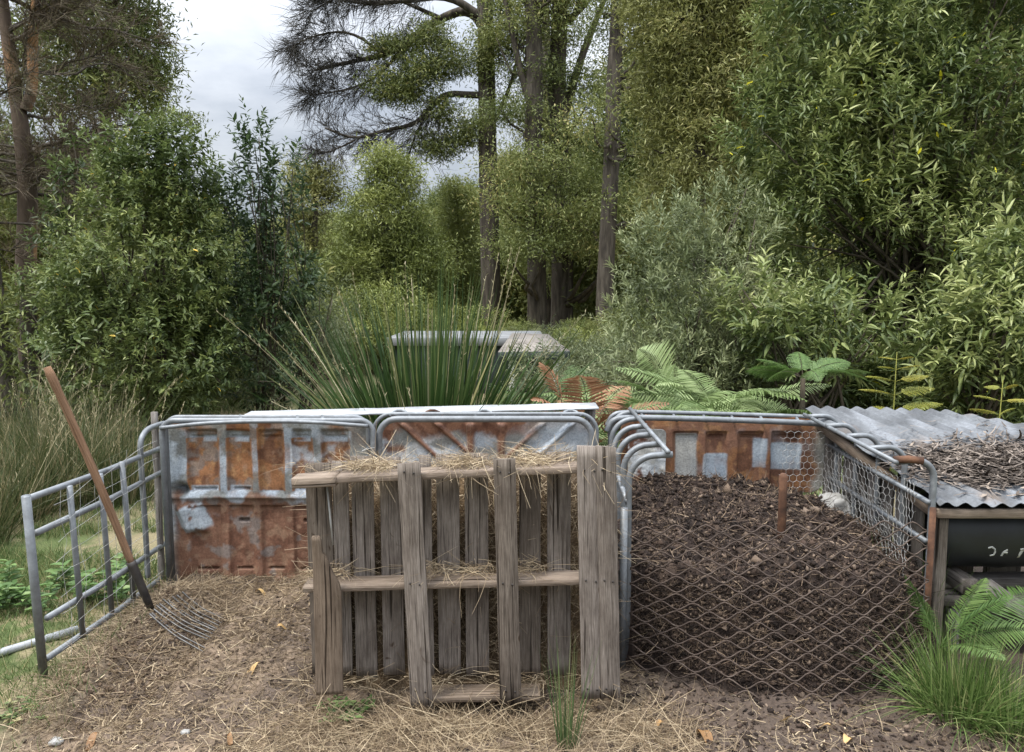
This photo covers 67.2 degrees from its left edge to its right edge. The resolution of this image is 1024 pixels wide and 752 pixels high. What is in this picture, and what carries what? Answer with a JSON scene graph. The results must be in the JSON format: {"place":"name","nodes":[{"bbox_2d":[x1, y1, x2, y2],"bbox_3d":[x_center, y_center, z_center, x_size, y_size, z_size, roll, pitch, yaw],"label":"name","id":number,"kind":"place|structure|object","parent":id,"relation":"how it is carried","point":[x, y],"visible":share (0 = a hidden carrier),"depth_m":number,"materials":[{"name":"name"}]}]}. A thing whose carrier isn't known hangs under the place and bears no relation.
{"place":"outdoors","nodes":[
{"label":"outdoors","id":0,"kind":"place"},
{"bbox_2d":[0,0,856,224],"label":"sky","id":1,"kind":"structure","parent":0,"point":[229,65],"materials":[{"name":"white"}]},
{"bbox_2d":[0,328,1023,751],"bbox_3d":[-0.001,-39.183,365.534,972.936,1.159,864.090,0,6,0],"label":"ground","id":2,"kind":"structure","parent":0,"point":[698,694],"depth_m":3.23,"materials":[{"name":"brown soil"}]},
{"bbox_2d":[0,694,47,724],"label":"weed","id":3,"kind":"object","parent":2,"relation":"on","point":[11,711],"visible":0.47,"depth_m":3.09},
{"bbox_2d":[0,572,60,615],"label":"nettle patch","id":4,"kind":"object","parent":2,"relation":"on","point":[19,593],"visible":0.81,"depth_m":4.09,"materials":[{"name":"green plant"}]},
{"bbox_2d":[19,300,43,427],"bbox_3d":[-5.959,-0.105,9.547,0.220,1.675,0.220,0,6,0],"label":"fence post","id":5,"kind":"object","parent":2,"relation":"on","point":[29,329],"visible":0.41,"depth_m":9.45,"materials":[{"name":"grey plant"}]},
{"bbox_2d":[0,626,78,656],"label":"grey pipe","id":6,"kind":"object","parent":2,"relation":"on","point":[20,645],"visible":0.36,"depth_m":3.68,"materials":[{"name":"metal"}]},
{"bbox_2d":[0,12,86,419],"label":"leaning trunk","id":7,"kind":"object","parent":2,"relation":"on","point":[21,83],"visible":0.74,"depth_m":9.55,"materials":[{"name":"green plant"}]},
{"bbox_2d":[0,383,93,544],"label":"reed clump","id":8,"kind":"object","parent":2,"relation":"on","point":[4,511],"visible":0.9,"depth_m":5.14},
{"bbox_2d":[0,345,101,470],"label":"reed clump","id":9,"kind":"object","parent":2,"relation":"on","point":[24,417],"visible":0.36,"depth_m":7.34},
{"bbox_2d":[2,110,107,427],"bbox_3d":[-5.484,-1.167,9.217,1.491,3.776,0.982,6,8,41],"label":"leggy shrub","id":10,"kind":"object","parent":2,"relation":"on","point":[53,225],"visible":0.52,"depth_m":8.99,"materials":[{"name":"green plant"}]},
{"bbox_2d":[0,348,131,481],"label":"reed clump","id":11,"kind":"object","parent":2,"relation":"on","point":[30,430],"visible":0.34,"depth_m":6.93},
{"bbox_2d":[0,553,135,604],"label":"nettle patch","id":12,"kind":"object","parent":2,"relation":"on","point":[120,582],"visible":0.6,"depth_m":4.26,"materials":[{"name":"green plant"}]},
{"bbox_2d":[0,142,138,301],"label":"back tree","id":13,"kind":"object","parent":2,"relation":"on","point":[5,268],"visible":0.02,"depth_m":23.74,"materials":[{"name":"green plant"}]},
{"bbox_2d":[0,393,143,526],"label":"reed clump","id":14,"kind":"object","parent":2,"relation":"on","point":[46,510],"visible":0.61,"depth_m":5.62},
{"bbox_2d":[0,364,159,511],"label":"reed clump","id":15,"kind":"object","parent":2,"relation":"on","point":[85,497],"visible":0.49,"depth_m":6.02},
{"bbox_2d":[21,421,164,677],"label":"yard gate","id":16,"kind":"structure","parent":2,"relation":"on","point":[30,532],"depth_m":3.61,"materials":[{"name":"metal"}]},
{"bbox_2d":[0,0,187,406],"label":"needle tree","id":17,"kind":"object","parent":2,"relation":"on","point":[55,16],"visible":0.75,"depth_m":10.78,"materials":[{"name":"green plant"}]},
{"bbox_2d":[9,342,182,476],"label":"reed clump","id":18,"kind":"object","parent":2,"relation":"on","point":[124,427],"visible":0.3,"depth_m":6.99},
{"bbox_2d":[0,0,203,258],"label":"gum tree","id":19,"kind":"object","parent":2,"relation":"on","point":[11,207],"visible":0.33,"depth_m":16.25,"materials":[{"name":"green plant"}]},
{"bbox_2d":[26,386,184,507],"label":"reed clump","id":20,"kind":"object","parent":2,"relation":"on","point":[136,492],"visible":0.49,"depth_m":6.11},
{"bbox_2d":[15,100,252,435],"bbox_3d":[-4.131,-1.089,8.396,2.498,3.826,2.122,0,6,0],"label":"leafy bush","id":21,"kind":"object","parent":2,"relation":"on","point":[156,310],"visible":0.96,"depth_m":8.22,"materials":[{"name":"green plant"}]},
{"bbox_2d":[44,366,223,650],"bbox_3d":[-1.743,0.587,3.614,0.693,1.295,0.396,0,6,0],"label":"garden fork","id":22,"kind":"object","parent":2,"relation":"on","point":[131,563],"visible":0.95,"depth_m":3.60,"materials":[{"name":"wood"}]},
{"bbox_2d":[0,208,281,423],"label":"shrub","id":23,"kind":"object","parent":2,"relation":"on","point":[8,321],"visible":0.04,"depth_m":9.88,"materials":[{"name":"green plant"}]},
{"bbox_2d":[151,412,165,582],"bbox_3d":[-2.031,0.707,4.426,0.034,1.012,0.033,0,6,0],"label":"timber stake","id":24,"kind":"object","parent":2,"relation":"on","point":[158,494],"visible":0.76,"depth_m":4.42,"materials":[{"name":"grey wood"}]},
{"bbox_2d":[130,79,212,234],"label":"gum tree","id":25,"kind":"object","parent":2,"relation":"on","point":[188,119],"visible":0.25,"depth_m":19.30,"materials":[{"name":"green plant"}]},
{"bbox_2d":[0,387,381,751],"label":"grass","id":26,"kind":"structure","parent":2,"relation":"on","point":[47,562],"depth_m":4.58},
{"bbox_2d":[166,195,260,279],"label":"back tree","id":27,"kind":"object","parent":2,"relation":"on","point":[220,214],"visible":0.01,"depth_m":31.60,"materials":[{"name":"green plant"}]},
{"bbox_2d":[92,208,344,410],"bbox_3d":[-5.038,-1.070,12.785,3.955,3.442,6.015,-5,8,-38],"label":"shrub","id":28,"kind":"object","parent":2,"relation":"on","point":[248,341],"visible":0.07,"depth_m":12.04,"materials":[{"name":"green plant"}]},
{"bbox_2d":[179,164,333,411],"bbox_3d":[-3.134,-0.961,9.363,1.818,3.363,1.735,0,6,0],"label":"dark shrub","id":29,"kind":"object","parent":2,"relation":"on","point":[248,312],"visible":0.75,"depth_m":9.20,"materials":[{"name":"green plant"}]},
{"bbox_2d":[200,95,318,410],"bbox_3d":[-2.977,-1.253,9.172,1.419,4.004,0.918,0,6,0],"label":"sparse sapling","id":30,"kind":"object","parent":2,"relation":"on","point":[244,151],"visible":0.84,"depth_m":9.06,"materials":[{"name":"green plant"}]},
{"bbox_2d":[159,414,376,584],"bbox_3d":[-1.329,0.723,4.245,1.180,1.020,0.118,0,6,0],"label":"tube frame","id":31,"kind":"object","parent":2,"relation":"on","point":[322,419],"visible":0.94,"depth_m":4.19,"materials":[{"name":"metal"}]},
{"bbox_2d":[168,423,365,580],"bbox_3d":[-1.351,0.752,4.356,1.167,1.039,0.136,0,6,0],"label":"rusty panel","id":32,"kind":"object","parent":31,"relation":"attached to","point":[225,515],"visible":0.52,"depth_m":4.32,"materials":[{"name":"orange paint"}]},
{"bbox_2d":[218,261,367,414],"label":"olive shrub","id":33,"kind":"object","parent":2,"relation":"on","point":[314,367],"visible":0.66,"depth_m":9.48,"materials":[{"name":"green plant"}]},
{"bbox_2d":[254,150,355,270],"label":"gum tree","id":34,"kind":"object","parent":2,"relation":"on","point":[317,181],"visible":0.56,"depth_m":24.30,"materials":[{"name":"green plant"}]},
{"bbox_2d":[228,290,389,381],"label":"shrub","id":35,"kind":"object","parent":2,"relation":"on","point":[346,334],"visible":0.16,"depth_m":14.35,"materials":[{"name":"green plant"}]},
{"bbox_2d":[268,200,367,238],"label":"back tree","id":36,"kind":"object","parent":2,"relation":"on","point":[336,221],"visible":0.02,"depth_m":45.16,"materials":[{"name":"green plant"}]},
{"bbox_2d":[311,694,375,723],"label":"weed","id":37,"kind":"object","parent":2,"relation":"on","point":[366,706],"visible":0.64,"depth_m":3.18,"materials":[{"name":"green plant"}]},
{"bbox_2d":[308,272,444,373],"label":"shrub","id":38,"kind":"object","parent":2,"relation":"on","point":[375,291],"visible":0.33,"depth_m":15.67,"materials":[{"name":"green plant"}]},
{"bbox_2d":[305,127,471,342],"bbox_3d":[-3.193,-3.292,19.750,4.746,5.977,3.409,0,6,0],"label":"wattle tree","id":39,"kind":"object","parent":2,"relation":"on","point":[387,250],"visible":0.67,"depth_m":19.20,"materials":[{"name":"green plant"}]},
{"bbox_2d":[256,0,543,329],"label":"tall tree","id":40,"kind":"object","parent":2,"relation":"on","point":[421,72],"visible":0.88,"depth_m":24.98,"materials":[{"name":"green plant"}]},
{"bbox_2d":[341,203,467,278],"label":"back tree","id":41,"kind":"object","parent":2,"relation":"on","point":[428,211],"depth_m":40.90,"materials":[{"name":"green plant"}]},
{"bbox_2d":[216,247,611,431],"bbox_3d":[-0.622,0.079,5.582,2.481,2.052,2.793,4,8,32],"label":"mat rush","id":42,"kind":"object","parent":2,"relation":"on","point":[438,384],"visible":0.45,"depth_m":5.33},
{"bbox_2d":[417,179,452,221],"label":"back tree","id":43,"kind":"object","parent":2,"relation":"on","point":[434,198],"visible":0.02,"depth_m":49.07,"materials":[{"name":"green plant"}]},
{"bbox_2d":[291,445,619,708],"bbox_3d":[-0.216,0.811,3.149,1.318,1.089,0.219,0,6,0],"label":"timber pallet","id":44,"kind":"object","parent":2,"relation":"on","point":[406,532],"visible":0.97,"depth_m":3.19,"materials":[{"name":"wood"}]},
{"bbox_2d":[245,426,641,719],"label":"straw wisps","id":45,"kind":"object","parent":44,"relation":"on","point":[452,463],"visible":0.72,"depth_m":3.14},
{"bbox_2d":[418,170,507,324],"bbox_3d":[-2.061,-4.404,28.704,3.953,6.343,3.274,0,6,0],"label":"wattle tree","id":46,"kind":"object","parent":2,"relation":"on","point":[460,226],"visible":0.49,"depth_m":28.17,"materials":[{"name":"green plant"}]},
{"bbox_2d":[386,331,541,393],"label":"building","id":47,"kind":"structure","parent":2,"relation":"on","point":[502,338],"depth_m":12.66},
{"bbox_2d":[276,421,657,693],"bbox_3d":[-0.194,0.832,3.812,1.705,1.350,1.414,0,6,0],"label":"hay heap","id":48,"kind":"object","parent":2,"relation":"on","point":[493,622],"visible":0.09,"depth_m":3.34,"materials":[{"name":"plant"}]},
{"bbox_2d":[432,301,523,330],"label":"shrub","id":49,"kind":"object","parent":2,"relation":"on","point":[480,324],"visible":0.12,"depth_m":18.09,"materials":[{"name":"green plant"}]},
{"bbox_2d":[361,409,598,460],"bbox_3d":[-0.174,0.709,4.276,1.311,1.041,0.155,0,6,0],"label":"tube frame","id":50,"kind":"object","parent":2,"relation":"on","point":[481,415],"visible":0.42,"depth_m":4.20,"materials":[{"name":"metal"}]},
{"bbox_2d":[244,403,598,431],"bbox_3d":[-0.526,0.708,4.527,2.038,1.088,0.204,0,6,0],"label":"metal flashing","id":51,"kind":"object","parent":50,"relation":"attached to","point":[590,409],"visible":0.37,"depth_m":4.46,"materials":[{"name":"metal"}]},
{"bbox_2d":[382,422,588,465],"bbox_3d":[-0.146,0.711,4.351,1.176,0.922,0.042,0,6,0],"label":"ribbed panel","id":52,"kind":"object","parent":50,"relation":"attached to","point":[423,437],"visible":0.26,"depth_m":4.31,"materials":[{"name":"orange paint"}]},
{"bbox_2d":[459,210,526,325],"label":"back tree","id":53,"kind":"object","parent":2,"relation":"on","point":[512,315],"visible":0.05,"depth_m":35.91,"materials":[{"name":"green plant"}]},
{"bbox_2d":[472,160,524,316],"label":"back tree","id":54,"kind":"object","parent":2,"relation":"on","point":[503,200],"visible":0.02,"depth_m":36.74,"materials":[{"name":"green plant"}]},
{"bbox_2d":[0,563,1023,751],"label":"straw","id":55,"kind":"object","parent":2,"relation":"on","point":[365,733],"visible":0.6,"depth_m":3.09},
{"bbox_2d":[7,573,1019,751],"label":"soil crumbs","id":56,"kind":"object","parent":2,"relation":"on","point":[907,737],"visible":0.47,"depth_m":3.16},
{"bbox_2d":[491,315,543,333],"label":"shrub","id":57,"kind":"object","parent":2,"relation":"on","point":[523,326],"visible":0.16,"depth_m":19.65,"materials":[{"name":"green plant"}]},
{"bbox_2d":[469,200,577,326],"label":"back tree","id":58,"kind":"object","parent":2,"relation":"on","point":[516,279],"visible":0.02,"depth_m":34.05,"materials":[{"name":"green plant"}]},
{"bbox_2d":[498,333,569,399],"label":"corrugated roof shelter","id":59,"kind":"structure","parent":2,"relation":"on","point":[528,337],"depth_m":11.84,"materials":[{"name":"white paint"}]},
{"bbox_2d":[441,0,628,332],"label":"tall tree","id":60,"kind":"object","parent":2,"relation":"on","point":[530,85],"visible":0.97,"depth_m":22.78,"materials":[{"name":"green plant"}]},
{"bbox_2d":[476,2,605,333],"bbox_3d":[1.078,-9.375,29.045,5.142,16.247,4.613,0,6,0],"label":"tall tree","id":61,"kind":"object","parent":2,"relation":"on","point":[548,301],"visible":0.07,"depth_m":29.05,"materials":[{"name":"grey plant"}]},
{"bbox_2d":[539,632,599,751],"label":"green rush","id":62,"kind":"object","parent":2,"relation":"on","point":[566,733],"visible":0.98,"depth_m":2.88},
{"bbox_2d":[489,365,650,435],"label":"green bracken","id":63,"kind":"object","parent":2,"relation":"on","point":[569,372],"visible":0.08,"depth_m":7.06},
{"bbox_2d":[542,323,604,373],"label":"shrub","id":64,"kind":"object","parent":2,"relation":"on","point":[566,332],"visible":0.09,"depth_m":16.03,"materials":[{"name":"green plant"}]},
{"bbox_2d":[489,0,658,332],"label":"tall tree","id":65,"kind":"object","parent":2,"relation":"on","point":[560,277],"visible":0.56,"depth_m":23.38,"materials":[{"name":"green plant"}]},
{"bbox_2d":[499,148,650,323],"bbox_3d":[3.025,-4.871,29.548,7.044,7.430,6.536,3,7,24],"label":"back tree","id":66,"kind":"object","parent":2,"relation":"on","point":[522,267],"depth_m":29.35,"materials":[{"name":"green plant"}]},
{"bbox_2d":[548,311,621,344],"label":"shrub","id":67,"kind":"object","parent":2,"relation":"on","point":[585,324],"visible":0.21,"depth_m":19.84,"materials":[{"name":"green plant"}]},
{"bbox_2d":[530,362,668,444],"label":"dead bracken","id":68,"kind":"object","parent":2,"relation":"on","point":[574,381],"visible":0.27,"depth_m":4.96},
{"bbox_2d":[540,322,661,384],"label":"shrub","id":69,"kind":"object","parent":2,"relation":"on","point":[581,343],"visible":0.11,"depth_m":12.93,"materials":[{"name":"green plant"}]},
{"bbox_2d":[501,333,706,417],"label":"shrub","id":70,"kind":"object","parent":2,"relation":"on","point":[585,372],"visible":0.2,"depth_m":9.70,"materials":[{"name":"green plant"}]},
{"bbox_2d":[542,0,713,336],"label":"tall tree","id":71,"kind":"object","parent":2,"relation":"on","point":[613,144],"visible":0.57,"depth_m":20.31,"materials":[{"name":"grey plant"}]},
{"bbox_2d":[583,41,688,313],"bbox_3d":[6.849,-7.257,31.362,9.060,11.928,8.498,0,6,-3],"label":"back tree","id":72,"kind":"object","parent":2,"relation":"on","point":[601,57],"visible":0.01,"depth_m":29.36,"materials":[{"name":"green plant"}]},
{"bbox_2d":[607,407,672,667],"bbox_3d":[0.602,0.760,3.976,0.240,1.047,1.107,0,6,0],"label":"curved hurdle","id":73,"kind":"object","parent":2,"relation":"on","point":[624,573],"visible":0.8,"depth_m":3.48,"materials":[{"name":"metal"}]},
{"bbox_2d":[537,384,747,433],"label":"bracken fern","id":74,"kind":"object","parent":2,"relation":"on","point":[715,394],"visible":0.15,"depth_m":5.99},
{"bbox_2d":[502,139,784,342],"bbox_3d":[4.635,-4.211,26.294,9.584,7.106,8.891,6,9,42],"label":"back tree","id":75,"kind":"object","parent":2,"relation":"on","point":[589,303],"visible":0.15,"depth_m":24.61,"materials":[{"name":"green plant"}]},
{"bbox_2d":[590,284,705,358],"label":"shrub","id":76,"kind":"object","parent":2,"relation":"on","point":[634,318],"visible":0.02,"depth_m":14.08,"materials":[{"name":"green plant"}]},
{"bbox_2d":[587,339,806,443],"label":"bracken fern","id":77,"kind":"object","parent":2,"relation":"on","point":[668,371],"visible":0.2,"depth_m":5.95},
{"bbox_2d":[598,396,801,427],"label":"bracken fern","id":78,"kind":"object","parent":2,"relation":"on","point":[748,406],"visible":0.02,"depth_m":5.65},
{"bbox_2d":[582,156,822,414],"bbox_3d":[1.891,-0.656,7.733,2.461,3.148,2.040,0,6,0],"label":"silver bush","id":79,"kind":"object","parent":2,"relation":"on","point":[695,346],"visible":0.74,"depth_m":7.54,"materials":[{"name":"green plant"}]},
{"bbox_2d":[571,1,850,309],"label":"back tree","id":80,"kind":"object","parent":2,"relation":"on","point":[631,127],"visible":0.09,"depth_m":24.81,"materials":[{"name":"green plant"}]},
{"bbox_2d":[585,367,842,495],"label":"bracken fern","id":81,"kind":"object","parent":2,"relation":"on","point":[679,387],"visible":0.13,"depth_m":5.81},
{"bbox_2d":[599,0,855,312],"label":"golden tree","id":82,"kind":"object","parent":2,"relation":"on","point":[703,72],"visible":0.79,"depth_m":13.21,"materials":[{"name":"green plant"}]},
{"bbox_2d":[617,465,946,699],"bbox_3d":[1.218,0.968,3.880,1.528,0.846,1.538,0,6,0],"label":"compost heap","id":83,"kind":"object","parent":2,"relation":"on","point":[667,500],"visible":0.73,"depth_m":3.48,"materials":[{"name":"soil"}]},
{"bbox_2d":[628,429,665,480],"bbox_3d":[0.784,0.586,4.491,0.220,0.558,0.046,0,6,0],"label":"bent sheet","id":84,"kind":"object","parent":83,"relation":"on","point":[657,465],"visible":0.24,"depth_m":4.47,"materials":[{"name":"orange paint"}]},
{"bbox_2d":[620,417,824,492],"bbox_3d":[1.231,0.462,4.534,1.194,0.452,0.072,0,6,0],"label":"rusty panel","id":85,"kind":"object","parent":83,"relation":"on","point":[724,449],"visible":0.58,"depth_m":4.53,"materials":[{"name":"orange paint"}]},
{"bbox_2d":[629,520,930,704],"bbox_3d":[1.180,1.020,3.301,1.314,0.745,0.306,0,6,0],"label":"wire mesh","id":86,"kind":"object","parent":83,"relation":"on","point":[804,615],"visible":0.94,"depth_m":3.33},
{"bbox_2d":[777,473,787,538],"bbox_3d":[1.304,0.828,3.735,0.041,0.725,0.040,3,7,22],"label":"steel stake","id":87,"kind":"object","parent":83,"relation":"in","point":[782,503],"visible":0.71,"depth_m":3.70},
{"bbox_2d":[818,492,850,514],"bbox_3d":[1.782,0.757,4.272,0.167,0.221,0.195,0,6,0],"label":"concrete lump","id":88,"kind":"object","parent":83,"relation":"on","point":[839,502],"visible":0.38,"depth_m":4.20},
{"bbox_2d":[658,251,929,410],"bbox_3d":[3.771,-0.504,10.774,3.625,2.602,5.514,1,6,10],"label":"shrub","id":89,"kind":"object","parent":2,"relation":"on","point":[810,284],"visible":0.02,"depth_m":9.29,"materials":[{"name":"green plant"}]},
{"bbox_2d":[745,352,870,413],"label":"tree fern","id":90,"kind":"object","parent":2,"relation":"on","point":[784,371],"visible":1,"depth_m":5.54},
{"bbox_2d":[703,245,926,413],"bbox_3d":[2.701,-0.097,6.996,1.871,2.189,1.408,0,6,0],"label":"willow bush","id":91,"kind":"object","parent":2,"relation":"on","point":[758,334],"visible":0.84,"depth_m":6.83,"materials":[{"name":"green plant"}]},
{"bbox_2d":[679,6,1021,281],"bbox_3d":[10.911,-6.740,25.882,11.865,12.357,10.598,5,8,39],"label":"back tree","id":92,"kind":"object","parent":2,"relation":"on","point":[838,231],"visible":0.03,"depth_m":23.26,"materials":[{"name":"green plant"}]},
{"bbox_2d":[689,236,1023,412],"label":"shrub","id":93,"kind":"object","parent":2,"relation":"on","point":[809,266],"visible":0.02,"depth_m":10.03,"materials":[{"name":"green plant"}]},
{"bbox_2d":[780,413,937,629],"bbox_3d":[1.758,0.772,3.967,0.316,1.026,1.101,-1,6,-7],"label":"curved hurdle","id":94,"kind":"object","parent":2,"relation":"on","point":[902,458],"visible":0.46,"depth_m":3.79,"materials":[{"name":"metal"}]},
{"bbox_2d":[604,410,822,431],"bbox_3d":[1.226,0.276,4.466,1.392,0.146,0.110,0,6,0],"label":"pipe rail","id":95,"kind":"object","parent":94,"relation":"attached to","point":[668,415],"visible":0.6,"depth_m":4.42,"materials":[{"name":"metal"}]},
{"bbox_2d":[703,0,1023,442],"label":"willow bush","id":96,"kind":"object","parent":2,"relation":"on","point":[941,177],"visible":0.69,"depth_m":8.05,"materials":[{"name":"green plant"}]},
{"bbox_2d":[858,354,942,470],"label":"yellow fern","id":97,"kind":"object","parent":2,"relation":"on","point":[914,391],"visible":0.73,"depth_m":5.03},
{"bbox_2d":[802,405,1023,646],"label":"shed","id":98,"kind":"structure","parent":2,"relation":"on","point":[883,424],"depth_m":4.07,"materials":[{"name":"metal"}]},
{"bbox_2d":[843,414,1023,503],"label":"bark litter","id":99,"kind":"object","parent":98,"relation":"on","point":[1009,462],"visible":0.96,"depth_m":3.79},
{"bbox_2d":[908,490,1023,567],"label":"black barrel","id":100,"kind":"object","parent":98,"relation":"on","point":[995,542],"visible":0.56,"depth_m":3.57,"materials":[{"name":"plastic"}]},
{"bbox_2d":[844,605,1023,751],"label":"grass tuft","id":101,"kind":"object","parent":2,"relation":"on","point":[937,682],"visible":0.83,"depth_m":3.08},
{"bbox_2d":[859,0,1023,234],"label":"back tree","id":102,"kind":"object","parent":2,"relation":"on","point":[1003,56],"visible":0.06,"depth_m":23.77,"materials":[{"name":"green plant"}]},
{"bbox_2d":[884,190,1023,422],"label":"willow bush","id":103,"kind":"object","parent":2,"relation":"on","point":[972,362],"visible":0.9,"depth_m":6.35,"materials":[{"name":"green plant"}]},
{"bbox_2d":[904,574,1023,660],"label":"fern","id":104,"kind":"object","parent":2,"relation":"on","point":[975,602],"visible":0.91,"depth_m":3.24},
{"bbox_2d":[906,7,1023,256],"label":"back tree","id":105,"kind":"object","parent":2,"relation":"on","point":[1017,195],"depth_m":23.92,"materials":[{"name":"green plant"}]},
{"bbox_2d":[911,628,1023,751],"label":"grass tuft","id":106,"kind":"object","parent":2,"relation":"on","point":[1020,729],"visible":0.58,"depth_m":2.97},
{"bbox_2d":[923,571,1023,650],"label":"timber stand","id":107,"kind":"object","parent":2,"relation":"on","point":[1010,578],"visible":0.16,"depth_m":3.82,"materials":[{"name":"brown wood"}]},
{"bbox_2d":[923,562,978,594],"bbox_3d":[2.120,0.956,3.744,0.074,0.072,0.370,0,6,0],"label":"cradle block","id":108,"kind":"object","parent":107,"relation":"on","point":[956,576],"depth_m":3.60,"materials":[{"name":"grey wood"}]},
{"bbox_2d":[980,579,1023,623],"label":"loose plank","id":109,"kind":"object","parent":107,"relation":"on","point":[992,583],"visible":0.37,"depth_m":3.56,"materials":[{"name":"grey wood"}]},
{"bbox_2d":[969,381,1023,417],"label":"yellow fern","id":110,"kind":"object","parent":2,"relation":"on","point":[994,387],"visible":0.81,"depth_m":4.85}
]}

